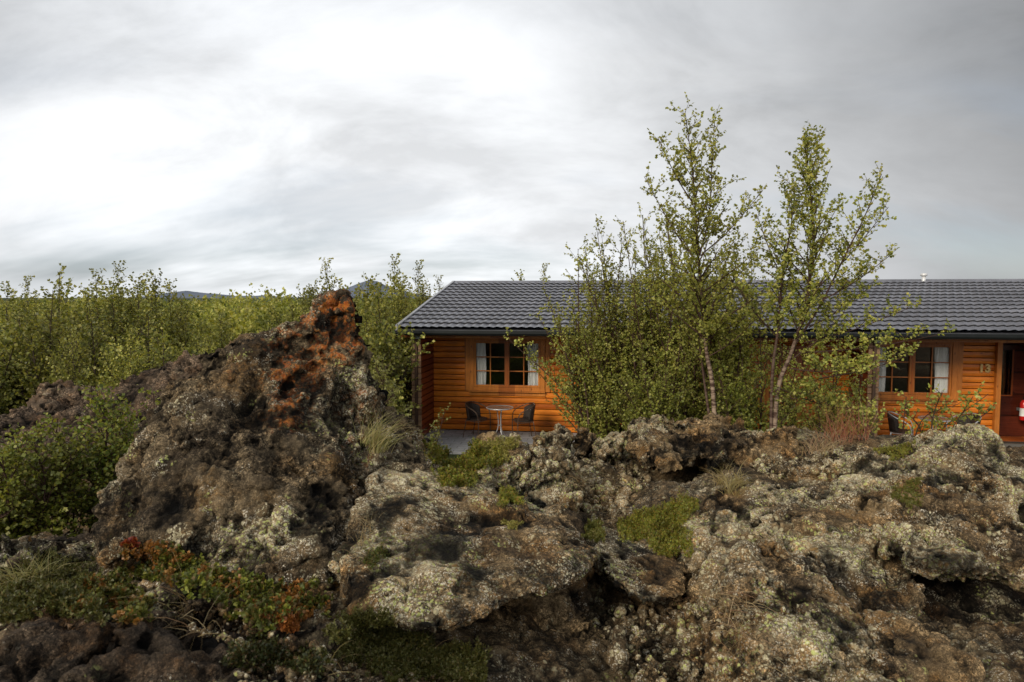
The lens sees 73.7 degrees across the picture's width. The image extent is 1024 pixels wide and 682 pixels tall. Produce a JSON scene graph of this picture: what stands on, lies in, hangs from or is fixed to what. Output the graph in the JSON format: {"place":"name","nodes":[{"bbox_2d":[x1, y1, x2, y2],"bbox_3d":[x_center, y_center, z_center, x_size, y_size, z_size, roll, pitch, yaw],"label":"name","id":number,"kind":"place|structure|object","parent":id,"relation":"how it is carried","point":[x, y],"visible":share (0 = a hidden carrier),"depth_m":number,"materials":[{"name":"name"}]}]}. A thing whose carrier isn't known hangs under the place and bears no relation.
{"place":"outdoors","nodes":[
{"label":"outdoors","id":0,"kind":"place"},
{"bbox_2d":[143,291,290,297],"bbox_3d":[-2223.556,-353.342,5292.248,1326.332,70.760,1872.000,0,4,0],"label":"hills","id":1,"kind":"structure","parent":0,"point":[187,293],"depth_m":4967.58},
{"bbox_2d":[424,429,576,453],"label":"patio","id":2,"kind":"structure","parent":0,"point":[456,440],"depth_m":15.66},
{"bbox_2d":[463,401,490,436],"bbox_3d":[-0.828,1.805,15.698,0.487,0.813,0.573,2,4,30],"label":"armchair","id":3,"kind":"object","parent":2,"relation":"on","point":[473,412],"visible":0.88,"depth_m":15.80,"materials":[{"name":"wicker"}]},
{"bbox_2d":[512,402,535,435],"bbox_3d":[0.294,1.815,15.541,0.487,0.813,0.573,-1,4,-14],"label":"armchair","id":4,"kind":"object","parent":2,"relation":"on","point":[528,414],"visible":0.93,"depth_m":15.50,"materials":[{"name":"wicker"}]},
{"bbox_2d":[0,298,1023,681],"bbox_3d":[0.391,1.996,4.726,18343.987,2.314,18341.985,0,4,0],"label":"ground","id":5,"kind":"structure","parent":0,"point":[524,646],"depth_m":3.28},
{"bbox_2d":[0,281,20,332],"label":"birch tree","id":6,"kind":"object","parent":5,"relation":"on","point":[9,292],"visible":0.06,"depth_m":14.96,"materials":[{"name":"plant"}]},
{"bbox_2d":[0,321,22,414],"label":"birch tree","id":7,"kind":"object","parent":5,"relation":"on","point":[6,393],"visible":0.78,"depth_m":10.48,"materials":[{"name":"plant"}]},
{"bbox_2d":[0,316,44,411],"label":"birch tree","id":8,"kind":"object","parent":5,"relation":"on","point":[14,346],"visible":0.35,"depth_m":11.70,"materials":[{"name":"plant"}]},
{"bbox_2d":[0,275,48,348],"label":"birch tree","id":9,"kind":"object","parent":5,"relation":"on","point":[23,303],"visible":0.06,"depth_m":15.79,"materials":[{"name":"plant"}]},
{"bbox_2d":[0,428,52,538],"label":"leafy bush","id":10,"kind":"object","parent":5,"relation":"on","point":[8,460],"visible":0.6,"depth_m":4.74,"materials":[{"name":"green plant"}]},
{"bbox_2d":[0,295,72,413],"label":"birch tree","id":11,"kind":"object","parent":5,"relation":"on","point":[23,391],"visible":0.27,"depth_m":11.98,"materials":[{"name":"plant"}]},
{"bbox_2d":[0,532,96,577],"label":"ledge rock","id":12,"kind":"object","parent":5,"relation":"on","point":[81,545],"visible":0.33,"depth_m":3.64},
{"bbox_2d":[0,263,96,384],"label":"birch tree","id":13,"kind":"object","parent":5,"relation":"on","point":[59,313],"visible":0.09,"depth_m":12.92,"materials":[{"name":"plant"}]},
{"bbox_2d":[0,413,104,539],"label":"leafy bush","id":14,"kind":"object","parent":5,"relation":"on","point":[57,492],"visible":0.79,"depth_m":4.90,"materials":[{"name":"green plant"}]},
{"bbox_2d":[22,276,90,377],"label":"birch tree","id":15,"kind":"object","parent":5,"relation":"on","point":[68,302],"visible":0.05,"depth_m":14.08,"materials":[{"name":"plant"}]},
{"bbox_2d":[0,544,116,626],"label":"heather mat","id":16,"kind":"object","parent":5,"relation":"on","point":[21,604],"visible":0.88,"depth_m":2.29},
{"bbox_2d":[0,542,81,587],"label":"grass tuft","id":17,"kind":"object","parent":16,"relation":"on","point":[26,573],"visible":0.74,"depth_m":3.25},
{"bbox_2d":[9,278,110,407],"bbox_3d":[-7.894,0.309,11.857,1.349,2.777,1.669,-1,4,-13],"label":"birch tree","id":18,"kind":"object","parent":5,"relation":"on","point":[36,370],"visible":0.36,"depth_m":11.53,"materials":[{"name":"plant"}]},
{"bbox_2d":[42,322,93,385],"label":"birch tree","id":19,"kind":"object","parent":5,"relation":"on","point":[57,372],"visible":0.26,"depth_m":10.35,"materials":[{"name":"plant"}]},
{"bbox_2d":[0,379,138,495],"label":"lava flow","id":20,"kind":"object","parent":5,"relation":"on","point":[60,399],"visible":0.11,"depth_m":8.12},
{"bbox_2d":[32,382,139,536],"bbox_3d":[-3.200,1.055,5.347,0.920,1.481,0.734,-2,4,-27],"label":"leafy bush","id":21,"kind":"object","parent":5,"relation":"on","point":[103,475],"visible":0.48,"depth_m":5.25,"materials":[{"name":"green plant"}]},
{"bbox_2d":[53,287,147,386],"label":"birch tree","id":22,"kind":"object","parent":5,"relation":"on","point":[92,337],"visible":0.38,"depth_m":11.25,"materials":[{"name":"plant"}]},
{"bbox_2d":[83,268,132,347],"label":"birch tree","id":23,"kind":"object","parent":5,"relation":"on","point":[94,297],"visible":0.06,"depth_m":14.43,"materials":[{"name":"plant"}]},
{"bbox_2d":[69,561,157,624],"bbox_3d":[-1.560,0.989,2.682,0.265,0.390,1.468,-2,4,-30],"label":"bilberry patch","id":24,"kind":"object","parent":5,"relation":"on","point":[133,609],"visible":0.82,"depth_m":2.47,"materials":[{"name":"green plant"}]},
{"bbox_2d":[77,381,159,525],"bbox_3d":[-3.217,1.076,5.839,0.907,1.562,0.821,-3,5,-37],"label":"leafy bush","id":25,"kind":"object","parent":5,"relation":"on","point":[127,408],"visible":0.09,"depth_m":5.68,"materials":[{"name":"green plant"}]},
{"bbox_2d":[82,276,156,382],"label":"birch tree","id":26,"kind":"object","parent":5,"relation":"on","point":[115,326],"visible":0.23,"depth_m":13.47,"materials":[{"name":"plant"}]},
{"bbox_2d":[97,325,149,386],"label":"birch tree","id":27,"kind":"object","parent":5,"relation":"on","point":[130,366],"visible":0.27,"depth_m":10.36,"materials":[{"name":"plant"}]},
{"bbox_2d":[97,260,149,345],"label":"birch tree","id":28,"kind":"object","parent":5,"relation":"on","point":[129,307],"visible":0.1,"depth_m":14.77,"materials":[{"name":"plant"}]},
{"bbox_2d":[107,271,172,364],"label":"birch tree","id":29,"kind":"object","parent":5,"relation":"on","point":[138,285],"visible":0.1,"depth_m":14.14,"materials":[{"name":"plant"}]},
{"bbox_2d":[93,303,205,375],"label":"birch tree","id":30,"kind":"object","parent":5,"relation":"on","point":[152,329],"visible":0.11,"depth_m":12.31,"materials":[{"name":"plant"}]},
{"bbox_2d":[101,350,202,432],"bbox_3d":[-3.897,0.901,8.462,2.536,1.771,2.871,0,4,0],"label":"lava flow","id":31,"kind":"object","parent":5,"relation":"on","point":[186,365],"visible":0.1,"depth_m":8.48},
{"bbox_2d":[111,307,220,375],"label":"birch tree","id":32,"kind":"object","parent":5,"relation":"on","point":[171,355],"visible":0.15,"depth_m":11.35,"materials":[{"name":"plant"}]},
{"bbox_2d":[141,268,197,352],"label":"birch tree","id":33,"kind":"object","parent":5,"relation":"on","point":[156,300],"visible":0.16,"depth_m":15.03,"materials":[{"name":"plant"}]},
{"bbox_2d":[0,578,345,681],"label":"rock","id":34,"kind":"object","parent":5,"relation":"on","point":[47,647],"visible":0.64,"depth_m":2.02,"materials":[{"name":"stone"}]},
{"bbox_2d":[147,305,210,367],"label":"birch tree","id":35,"kind":"object","parent":5,"relation":"on","point":[189,344],"visible":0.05,"depth_m":13.42,"materials":[{"name":"plant"}]},
{"bbox_2d":[158,278,209,349],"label":"birch tree","id":36,"kind":"object","parent":5,"relation":"on","point":[170,317],"visible":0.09,"depth_m":15.55,"materials":[{"name":"plant"}]},
{"bbox_2d":[168,293,210,353],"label":"birch tree","id":37,"kind":"object","parent":5,"relation":"on","point":[180,329],"visible":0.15,"depth_m":14.55,"materials":[{"name":"plant"}]},
{"bbox_2d":[0,276,421,344],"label":"birch woodland","id":38,"kind":"object","parent":5,"relation":"on","point":[250,316],"visible":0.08,"depth_m":27.80,"materials":[{"name":"plant"}]},
{"bbox_2d":[205,305,233,353],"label":"birch tree","id":39,"kind":"object","parent":5,"relation":"on","point":[225,337],"visible":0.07,"depth_m":15.06,"materials":[{"name":"plant"}]},
{"bbox_2d":[119,539,333,637],"bbox_3d":[-1.152,0.983,2.942,0.768,0.462,1.518,-3,5,-39],"label":"bilberry patch","id":40,"kind":"object","parent":5,"relation":"on","point":[250,589],"visible":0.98,"depth_m":3.06,"materials":[{"name":"green plant"}]},
{"bbox_2d":[96,536,141,568],"bbox_3d":[-1.841,0.997,3.215,0.181,0.148,0.160,0,4,0],"label":"stone","id":41,"kind":"object","parent":40,"relation":"on","point":[110,558],"visible":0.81,"depth_m":3.17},
{"bbox_2d":[90,289,449,606],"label":"lava spire","id":42,"kind":"structure","parent":5,"relation":"on","point":[249,452],"depth_m":3.70,"materials":[{"name":"stone"}]},
{"bbox_2d":[347,398,419,453],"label":"grass tuft","id":43,"kind":"object","parent":42,"relation":"on","point":[372,440],"visible":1,"depth_m":4.09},
{"bbox_2d":[255,602,310,633],"bbox_3d":[-0.876,1.046,2.655,0.161,0.372,0.773,-1,4,-14],"label":"bilberry patch","id":44,"kind":"object","parent":5,"relation":"on","point":[290,623],"visible":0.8,"depth_m":2.31,"materials":[{"name":"red plant"}]},
{"bbox_2d":[295,257,337,319],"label":"birch tree","id":45,"kind":"object","parent":5,"relation":"on","point":[311,296],"visible":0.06,"depth_m":16.76,"materials":[{"name":"plant"}]},
{"bbox_2d":[155,598,487,681],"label":"gravel","id":46,"kind":"structure","parent":5,"relation":"on","point":[291,675],"depth_m":2.26,"materials":[{"name":"stone"}]},
{"bbox_2d":[111,548,247,653],"bbox_3d":[-1.107,0.868,2.252,0.585,0.271,0.662,-2,4,-28],"label":"grass tuft","id":47,"kind":"object","parent":46,"relation":"on","point":[188,612],"visible":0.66,"depth_m":2.30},
{"bbox_2d":[220,629,326,678],"bbox_3d":[-0.720,0.954,2.074,0.307,0.224,0.508,-1,4,-16],"label":"crowberry cushion","id":48,"kind":"object","parent":46,"relation":"on","point":[283,656],"visible":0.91,"depth_m":2.08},
{"bbox_2d":[327,285,391,383],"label":"birch tree","id":49,"kind":"object","parent":5,"relation":"on","point":[381,351],"visible":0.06,"depth_m":13.54,"materials":[{"name":"plant"}]},
{"bbox_2d":[355,271,409,405],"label":"birch tree","id":50,"kind":"object","parent":5,"relation":"on","point":[365,295],"visible":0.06,"depth_m":16.05,"materials":[{"name":"plant"}]},
{"bbox_2d":[358,303,414,411],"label":"birch tree","id":51,"kind":"object","parent":5,"relation":"on","point":[378,333],"visible":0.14,"depth_m":13.62,"materials":[{"name":"plant"}]},
{"bbox_2d":[366,285,407,394],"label":"birch tree","id":52,"kind":"object","parent":5,"relation":"on","point":[377,312],"visible":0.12,"depth_m":15.98,"materials":[{"name":"plant"}]},
{"bbox_2d":[371,253,416,413],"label":"birch tree","id":53,"kind":"object","parent":5,"relation":"on","point":[400,308],"visible":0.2,"depth_m":17.11,"materials":[{"name":"plant"}]},
{"bbox_2d":[369,354,420,433],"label":"willow bush","id":54,"kind":"object","parent":5,"relation":"on","point":[383,372],"visible":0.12,"depth_m":7.29,"materials":[{"name":"green plant"}]},
{"bbox_2d":[362,282,435,412],"bbox_3d":[-2.777,0.635,13.992,1.956,3.697,1.461,-3,5,-40],"label":"birch tree","id":55,"kind":"object","parent":5,"relation":"on","point":[387,340],"visible":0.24,"depth_m":14.01,"materials":[{"name":"plant"}]},
{"bbox_2d":[320,603,492,681],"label":"crowberry mat","id":56,"kind":"object","parent":5,"relation":"on","point":[456,660],"visible":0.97,"depth_m":2.77,"materials":[{"name":"plant"}]},
{"bbox_2d":[395,259,431,307],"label":"birch tree","id":57,"kind":"object","parent":5,"relation":"on","point":[421,288],"visible":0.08,"depth_m":20.67,"materials":[{"name":"plant"}]},
{"bbox_2d":[328,464,597,632],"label":"lava slab","id":58,"kind":"structure","parent":5,"relation":"on","point":[457,558],"depth_m":3.26,"materials":[{"name":"stone"}]},
{"bbox_2d":[358,540,389,570],"bbox_3d":[-0.638,0.986,3.139,0.108,0.070,0.252,1,4,10],"label":"moss patch","id":59,"kind":"object","parent":58,"relation":"on","point":[375,554],"visible":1,"depth_m":3.11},
{"bbox_2d":[422,437,503,488],"bbox_3d":[-0.452,1.010,5.515,0.570,0.751,3.048,-1,4,-9],"label":"crowberry cushion","id":60,"kind":"object","parent":58,"relation":"on","point":[477,459],"visible":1,"depth_m":4.67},
{"bbox_2d":[456,431,585,513],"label":"lava knoll","id":61,"kind":"structure","parent":5,"relation":"on","point":[524,468],"depth_m":4.70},
{"bbox_2d":[470,435,521,461],"bbox_3d":[-0.121,0.753,5.104,0.399,0.176,0.745,0,4,0],"label":"moss patch","id":62,"kind":"object","parent":61,"relation":"on","point":[504,452],"visible":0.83,"depth_m":4.89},
{"bbox_2d":[496,484,524,507],"bbox_3d":[-0.008,0.925,4.092,0.170,0.150,0.603,0,4,0],"label":"crowberry cushion","id":63,"kind":"object","parent":61,"relation":"on","point":[508,496],"visible":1,"depth_m":3.96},
{"bbox_2d":[502,567,594,637],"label":"lava block","id":64,"kind":"structure","parent":5,"relation":"on","point":[567,608],"depth_m":3.54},
{"bbox_2d":[504,278,605,437],"bbox_3d":[0.988,0.671,12.635,2.322,3.664,0.913,0,4,0],"label":"birch tree","id":65,"kind":"object","parent":5,"relation":"on","point":[549,383],"visible":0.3,"depth_m":12.66,"materials":[{"name":"green plant"}]},
{"bbox_2d":[540,430,571,448],"bbox_3d":[0.384,1.001,6.613,0.379,0.306,0.446,0,4,0],"label":"lava stone","id":66,"kind":"object","parent":5,"relation":"on","point":[559,440],"visible":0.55,"depth_m":6.45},
{"bbox_2d":[533,440,650,523],"bbox_3d":[0.647,1.033,5.549,0.943,0.656,3.053,1,4,11],"label":"lava clinker","id":67,"kind":"object","parent":5,"relation":"on","point":[630,483],"visible":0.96,"depth_m":5.00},
{"bbox_2d":[572,427,597,458],"bbox_3d":[0.752,1.007,6.746,0.336,0.372,0.434,0,4,0],"label":"lava stone","id":68,"kind":"object","parent":67,"relation":"on","point":[584,439],"visible":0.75,"depth_m":6.60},
{"bbox_2d":[581,516,605,541],"bbox_3d":[0.506,1.148,4.189,0.148,0.274,0.980,0,4,7],"label":"crowberry cushion","id":69,"kind":"object","parent":5,"relation":"on","point":[595,530],"visible":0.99,"depth_m":4.04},
{"bbox_2d":[592,436,624,463],"bbox_3d":[0.922,1.034,6.504,0.328,0.297,0.443,0,4,0],"label":"lava stone","id":70,"kind":"object","parent":5,"relation":"on","point":[606,443],"visible":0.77,"depth_m":6.39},
{"bbox_2d":[545,214,679,437],"bbox_3d":[1.846,0.149,12.457,2.475,4.750,2.280,-3,4,-35],"label":"birch tree","id":71,"kind":"object","parent":5,"relation":"on","point":[607,350],"visible":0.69,"depth_m":11.99,"materials":[{"name":"green plant"}]},
{"bbox_2d":[607,345,696,430],"bbox_3d":[2.202,1.115,10.868,1.486,2.086,0.961,1,4,13],"label":"birch shrub","id":72,"kind":"object","parent":5,"relation":"on","point":[670,411],"visible":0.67,"depth_m":10.88,"materials":[{"name":"green plant"}]},
{"bbox_2d":[607,529,704,681],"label":"lava shelf","id":73,"kind":"object","parent":5,"relation":"on","point":[618,596],"visible":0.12,"depth_m":3.54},
{"bbox_2d":[585,526,687,604],"bbox_3d":[0.697,1.254,3.906,0.534,0.245,1.060,0,4,0],"label":"lava wedge","id":74,"kind":"object","parent":73,"relation":"on","point":[637,569],"visible":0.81,"depth_m":3.69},
{"bbox_2d":[616,491,698,557],"bbox_3d":[0.868,1.178,4.227,0.549,0.300,1.193,1,4,17],"label":"crowberry cushion","id":75,"kind":"object","parent":5,"relation":"on","point":[639,525],"visible":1,"depth_m":4.38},
{"bbox_2d":[605,202,718,431],"bbox_3d":[2.806,0.044,12.136,2.424,5.072,2.084,0,4,0],"label":"birch tree","id":76,"kind":"object","parent":5,"relation":"on","point":[661,327],"visible":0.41,"depth_m":11.73,"materials":[{"name":"green plant"}]},
{"bbox_2d":[592,592,756,681],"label":"lava clinker","id":77,"kind":"object","parent":5,"relation":"on","point":[683,638],"visible":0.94,"depth_m":3.19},
{"bbox_2d":[605,625,629,672],"bbox_3d":[0.478,1.391,3.118,0.107,0.180,0.183,0,4,5],"label":"lava stone","id":78,"kind":"object","parent":77,"relation":"on","point":[613,664],"visible":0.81,"depth_m":3.07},
{"bbox_2d":[558,448,843,512],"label":"dry stems","id":79,"kind":"object","parent":5,"relation":"on","point":[647,482],"visible":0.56,"depth_m":5.09,"materials":[{"name":"brown plant"}]},
{"bbox_2d":[394,273,1023,443],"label":"log cabin","id":80,"kind":"object","parent":5,"relation":"on","point":[456,321],"visible":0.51,"depth_m":15.96,"materials":[{"name":"brown wood"}]},
{"bbox_2d":[476,343,486,383],"bbox_3d":[-0.744,0.544,16.455,0.263,1.110,0.051,1,4,8],"label":"curtain","id":81,"kind":"object","parent":80,"relation":"hanging from","point":[481,361],"visible":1,"depth_m":16.45,"materials":[{"name":"fabric"}]},
{"bbox_2d":[469,338,544,392],"bbox_3d":[-0.123,0.572,16.290,1.840,1.305,0.111,1,4,8],"label":"window","id":82,"kind":"structure","parent":80,"relation":"in","point":[473,386],"depth_m":16.29,"materials":[{"name":"brown wood"}]},
{"bbox_2d":[527,343,537,384],"bbox_3d":[0.513,0.555,16.279,0.303,1.110,0.051,1,4,8],"label":"curtain","id":83,"kind":"object","parent":80,"relation":"hanging from","point":[532,378],"visible":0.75,"depth_m":16.29,"materials":[{"name":"fabric"}]},
{"bbox_2d":[765,345,806,430],"bbox_3d":[6.198,1.162,15.482,0.850,2.120,0.090,1,4,8],"label":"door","id":84,"kind":"structure","parent":80,"relation":"in","point":[797,348],"depth_m":15.43,"materials":[{"name":"brown wood"}]},
{"bbox_2d":[878,347,885,391],"bbox_3d":[8.188,0.624,15.202,0.263,1.110,0.051,1,4,8],"label":"curtain","id":85,"kind":"object","parent":80,"relation":"hanging from","point":[882,372],"visible":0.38,"depth_m":15.20,"materials":[{"name":"fabric"}]},
{"bbox_2d":[878,342,958,400],"bbox_3d":[8.814,0.652,15.035,1.850,1.305,0.111,1,4,8],"label":"window","id":86,"kind":"structure","parent":80,"relation":"in","point":[953,346],"depth_m":15.00,"materials":[{"name":"brown wood"}]},
{"bbox_2d":[934,347,948,392],"bbox_3d":[9.455,0.635,15.024,0.303,1.110,0.051,1,4,8],"label":"curtain","id":87,"kind":"object","parent":80,"relation":"hanging from","point":[941,355],"visible":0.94,"depth_m":15.02,"materials":[{"name":"fabric"}]},
{"bbox_2d":[999,345,1023,435],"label":"door","id":88,"kind":"structure","parent":80,"relation":"in","point":[1010,424],"depth_m":15.65,"materials":[{"name":"brown wood"}]},
{"bbox_2d":[674,412,746,430],"bbox_3d":[2.051,0.946,7.212,0.821,0.310,0.836,0,4,0],"label":"lava hump","id":89,"kind":"object","parent":5,"relation":"on","point":[712,421],"visible":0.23,"depth_m":7.20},
{"bbox_2d":[636,92,790,414],"bbox_3d":[3.035,-0.842,10.335,2.160,5.712,1.900,3,5,37],"label":"birch tree","id":90,"kind":"object","parent":5,"relation":"on","point":[697,303],"visible":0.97,"depth_m":10.26,"materials":[{"name":"green plant"}]},
{"bbox_2d":[625,414,805,474],"bbox_3d":[1.877,1.002,6.282,1.745,0.532,1.603,0,4,0],"label":"lava ledge","id":91,"kind":"object","parent":5,"relation":"on","point":[677,447],"visible":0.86,"depth_m":5.94,"materials":[{"name":"stone"}]},
{"bbox_2d":[622,414,668,441],"bbox_3d":[1.349,0.921,6.585,0.538,0.290,0.904,0,4,0],"label":"lava outcrop","id":92,"kind":"object","parent":91,"relation":"on","point":[639,425],"visible":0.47,"depth_m":6.63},
{"bbox_2d":[630,233,801,430],"bbox_3d":[3.285,0.282,11.725,2.638,4.404,2.248,0,4,0],"label":"birch tree","id":93,"kind":"object","parent":5,"relation":"on","point":[727,356],"visible":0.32,"depth_m":11.35,"materials":[{"name":"green plant"}]},
{"bbox_2d":[698,458,774,496],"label":"grass tuft","id":94,"kind":"object","parent":5,"relation":"on","point":[733,483],"visible":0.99,"depth_m":4.82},
{"bbox_2d":[703,353,804,431],"bbox_3d":[3.709,1.151,10.561,1.650,1.954,0.972,0,4,0],"label":"birch shrub","id":95,"kind":"object","parent":5,"relation":"on","point":[740,407],"visible":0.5,"depth_m":10.54,"materials":[{"name":"green plant"}]},
{"bbox_2d":[752,444,846,482],"bbox_3d":[2.311,0.978,5.543,0.714,0.304,1.333,2,4,25],"label":"lava clinker","id":96,"kind":"object","parent":5,"relation":"on","point":[835,464],"visible":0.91,"depth_m":5.22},
{"bbox_2d":[758,320,879,435],"bbox_3d":[5.594,1.000,12.325,2.194,3.175,1.379,1,4,14],"label":"birch shrub","id":97,"kind":"object","parent":5,"relation":"on","point":[793,420],"visible":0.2,"depth_m":12.31,"materials":[{"name":"green plant"}]},
{"bbox_2d":[781,428,857,458],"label":"grass tuft","id":98,"kind":"object","parent":5,"relation":"on","point":[825,442],"visible":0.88,"depth_m":5.81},
{"bbox_2d":[673,470,985,681],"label":"lava boulder","id":99,"kind":"object","parent":5,"relation":"on","point":[856,613],"visible":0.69,"depth_m":3.23,"materials":[{"name":"stone"}]},
{"bbox_2d":[679,555,796,681],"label":"grass tuft","id":100,"kind":"object","parent":99,"relation":"on","point":[728,617],"visible":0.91,"depth_m":2.94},
{"bbox_2d":[798,340,870,434],"bbox_3d":[5.399,1.214,11.426,1.168,2.506,0.818,-1,4,-13],"label":"birch shrub","id":101,"kind":"object","parent":5,"relation":"on","point":[819,417],"visible":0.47,"depth_m":11.46,"materials":[{"name":"green plant"}]},
{"bbox_2d":[729,121,956,428],"bbox_3d":[4.586,-0.516,9.640,3.372,5.165,1.247,0,4,0],"label":"birch tree","id":102,"kind":"object","parent":5,"relation":"on","point":[810,264],"visible":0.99,"depth_m":9.51,"materials":[{"name":"green plant"}]},
{"bbox_2d":[803,394,885,445],"bbox_3d":[2.990,0.684,6.138,0.834,0.446,0.633,-2,4,-33],"label":"grass tuft","id":103,"kind":"object","parent":5,"relation":"on","point":[844,430],"visible":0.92,"depth_m":6.15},
{"bbox_2d":[842,397,885,435],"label":"birch sapling","id":104,"kind":"object","parent":5,"relation":"on","point":[869,410],"visible":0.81,"depth_m":6.70,"materials":[{"name":"green plant"}]},
{"bbox_2d":[814,423,1023,591],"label":"lava dome","id":105,"kind":"structure","parent":5,"relation":"on","point":[964,521],"depth_m":4.11,"materials":[{"name":"stone"}]},
{"bbox_2d":[873,438,916,460],"bbox_3d":[2.983,0.846,5.334,0.286,0.290,1.266,2,4,28],"label":"moss patch","id":106,"kind":"object","parent":105,"relation":"on","point":[903,449],"visible":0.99,"depth_m":5.00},
{"bbox_2d":[890,476,924,510],"bbox_3d":[2.430,0.905,4.191,0.180,0.145,0.474,2,4,32],"label":"moss patch","id":107,"kind":"object","parent":105,"relation":"on","point":[906,500],"visible":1,"depth_m":4.12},
{"bbox_2d":[894,381,996,435],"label":"birch sapling","id":108,"kind":"object","parent":5,"relation":"on","point":[935,409],"visible":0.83,"depth_m":7.51,"materials":[{"name":"green plant"}]},
{"bbox_2d":[911,574,1023,623],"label":"lava mass","id":109,"kind":"object","parent":5,"relation":"on","point":[969,600],"visible":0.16,"depth_m":3.98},
{"bbox_2d":[1004,444,1023,446],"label":"deck","id":110,"kind":"structure","parent":5,"relation":"on","point":[1014,445],"depth_m":14.79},
{"bbox_2d":[887,411,912,434],"bbox_3d":[8.087,1.897,14.247,0.487,0.813,0.573,2,4,33],"label":"armchair","id":111,"kind":"object","parent":110,"relation":"on","point":[893,422],"visible":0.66,"depth_m":14.17,"materials":[{"name":"wicker"}]},
{"bbox_2d":[0,0,1023,297],"label":"sky","id":112,"kind":"structure","parent":0,"point":[218,146],"materials":[{"name":"grey"}]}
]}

